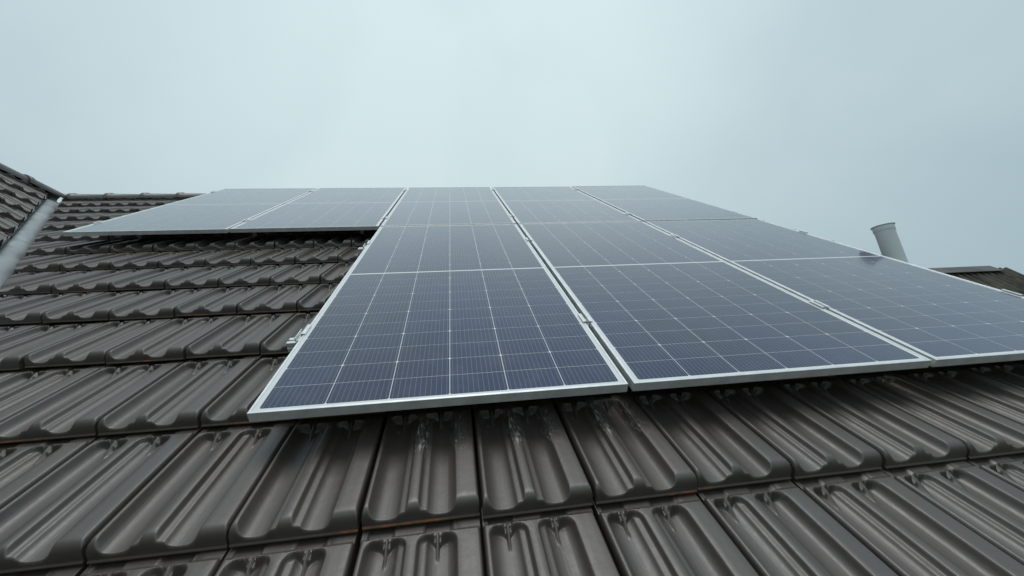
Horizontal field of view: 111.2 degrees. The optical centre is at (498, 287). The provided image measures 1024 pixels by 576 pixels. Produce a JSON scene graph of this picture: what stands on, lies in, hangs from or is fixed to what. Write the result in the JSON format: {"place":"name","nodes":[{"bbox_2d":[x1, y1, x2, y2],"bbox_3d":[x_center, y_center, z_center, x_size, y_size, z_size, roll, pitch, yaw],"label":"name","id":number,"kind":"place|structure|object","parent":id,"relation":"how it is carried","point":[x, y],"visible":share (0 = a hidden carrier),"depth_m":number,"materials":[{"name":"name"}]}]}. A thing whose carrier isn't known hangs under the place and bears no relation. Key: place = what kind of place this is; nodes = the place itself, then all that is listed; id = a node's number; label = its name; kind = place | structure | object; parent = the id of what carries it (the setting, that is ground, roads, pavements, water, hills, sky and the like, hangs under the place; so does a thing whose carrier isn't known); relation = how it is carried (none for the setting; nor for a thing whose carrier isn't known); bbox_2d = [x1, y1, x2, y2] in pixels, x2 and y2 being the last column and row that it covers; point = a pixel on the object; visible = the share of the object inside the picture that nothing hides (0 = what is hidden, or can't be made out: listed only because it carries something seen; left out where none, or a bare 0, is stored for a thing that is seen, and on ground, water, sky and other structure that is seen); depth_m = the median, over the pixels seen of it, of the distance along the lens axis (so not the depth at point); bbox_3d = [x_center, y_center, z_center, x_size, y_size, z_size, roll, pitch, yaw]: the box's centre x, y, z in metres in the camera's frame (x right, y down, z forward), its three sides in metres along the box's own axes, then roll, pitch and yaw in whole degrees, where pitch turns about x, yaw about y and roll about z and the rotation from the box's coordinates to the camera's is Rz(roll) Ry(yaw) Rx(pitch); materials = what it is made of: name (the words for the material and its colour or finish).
{"place":"outdoors","nodes":[
{"label":"outdoors","id":0,"kind":"place"},
{"bbox_2d":[0,0,1023,274],"label":"sky","id":1,"kind":"structure","parent":0,"point":[835,120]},
{"bbox_2d":[927,266,1023,296],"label":"neighbouring house","id":2,"kind":"structure","parent":0,"point":[1005,278],"depth_m":7.94,"materials":[{"name":"tile"}]},
{"label":"ground","id":3,"kind":"structure","parent":0,"visible":0},
{"bbox_2d":[0,163,1023,575],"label":"house","id":4,"kind":"structure","parent":3,"relation":"on","point":[136,373],"depth_m":1.03,"materials":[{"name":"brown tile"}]},
{"bbox_2d":[93,211,735,238],"bbox_3d":[-0.444,-0.593,3.220,5.861,0.123,0.144,-2,25,-7],"label":"mounting rail","id":5,"kind":"object","parent":4,"relation":"attached to","point":[255,233],"visible":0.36,"depth_m":3.02,"materials":[{"name":"metal"}]},
{"bbox_2d":[62,188,316,235],"bbox_3d":[-2.838,-0.856,3.639,1.134,0.032,2.094,-2,25,-7],"label":"solar panel","id":6,"kind":"object","parent":5,"relation":"attached to","point":[222,211],"visible":0.98,"depth_m":3.19,"materials":[{"name":"glass"}]},
{"bbox_2d":[229,188,406,232],"bbox_3d":[-1.693,-0.904,3.777,1.134,0.034,2.094,-2,24,-7],"label":"solar panel","id":7,"kind":"object","parent":5,"relation":"attached to","point":[330,209],"visible":0.99,"depth_m":3.34,"materials":[{"name":"glass"}]},
{"bbox_2d":[381,187,515,225],"bbox_3d":[-0.548,-0.953,3.915,1.134,0.035,2.094,-2,24,-7],"label":"solar panel","id":8,"kind":"object","parent":5,"relation":"attached to","point":[420,206],"visible":1,"depth_m":3.57,"materials":[{"name":"glass"}]},
{"bbox_2d":[492,187,640,226],"bbox_3d":[0.597,-0.999,4.054,1.134,0.034,2.094,-2,25,-7],"label":"solar panel","id":9,"kind":"object","parent":5,"relation":"attached to","point":[525,205],"visible":0.99,"depth_m":3.72,"materials":[{"name":"glass"}]},
{"bbox_2d":[571,185,756,221],"bbox_3d":[1.742,-1.052,4.191,1.134,0.033,2.094,-3,25,-7],"label":"solar panel","id":10,"kind":"object","parent":5,"relation":"attached to","point":[643,203],"visible":0.95,"depth_m":3.85,"materials":[{"name":"glass"}]},
{"bbox_2d":[358,230,807,254],"bbox_3d":[0.789,-0.324,2.661,3.573,0.123,0.144,-2,25,-7],"label":"mounting rail","id":11,"kind":"object","parent":4,"relation":"attached to","point":[360,249],"visible":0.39,"depth_m":2.55,"materials":[{"name":"metal"}]},
{"bbox_2d":[286,289,1022,351],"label":"mounting rail","id":12,"kind":"object","parent":4,"relation":"attached to","point":[291,343],"visible":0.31,"depth_m":1.48,"materials":[{"name":"metal"}]},
{"bbox_2d":[247,224,627,421],"bbox_3d":[-0.281,-0.085,2.006,1.134,0.034,2.094,-2,24,-7],"label":"solar panel","id":13,"kind":"object","parent":12,"relation":"attached to","point":[416,317],"visible":1,"depth_m":1.37,"materials":[{"name":"glass"}]},
{"bbox_2d":[519,221,931,390],"bbox_3d":[0.864,-0.132,2.145,1.134,0.034,2.094,-2,25,-7],"label":"solar panel","id":14,"kind":"object","parent":12,"relation":"attached to","point":[662,309],"visible":1,"depth_m":1.54,"materials":[{"name":"glass"}]},
{"bbox_2d":[645,219,1023,366],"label":"solar panel","id":15,"kind":"object","parent":12,"relation":"attached to","point":[938,319],"visible":0.99,"depth_m":1.83,"materials":[{"name":"glass"}]},
{"bbox_2d":[870,222,908,262],"bbox_3d":[2.861,-0.193,2.526,0.310,0.563,0.239,-2,-15,-7],"label":"vent pipe","id":16,"kind":"object","parent":4,"relation":"attached to","point":[888,240],"visible":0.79,"depth_m":2.53,"materials":[{"name":"grey plastic"}]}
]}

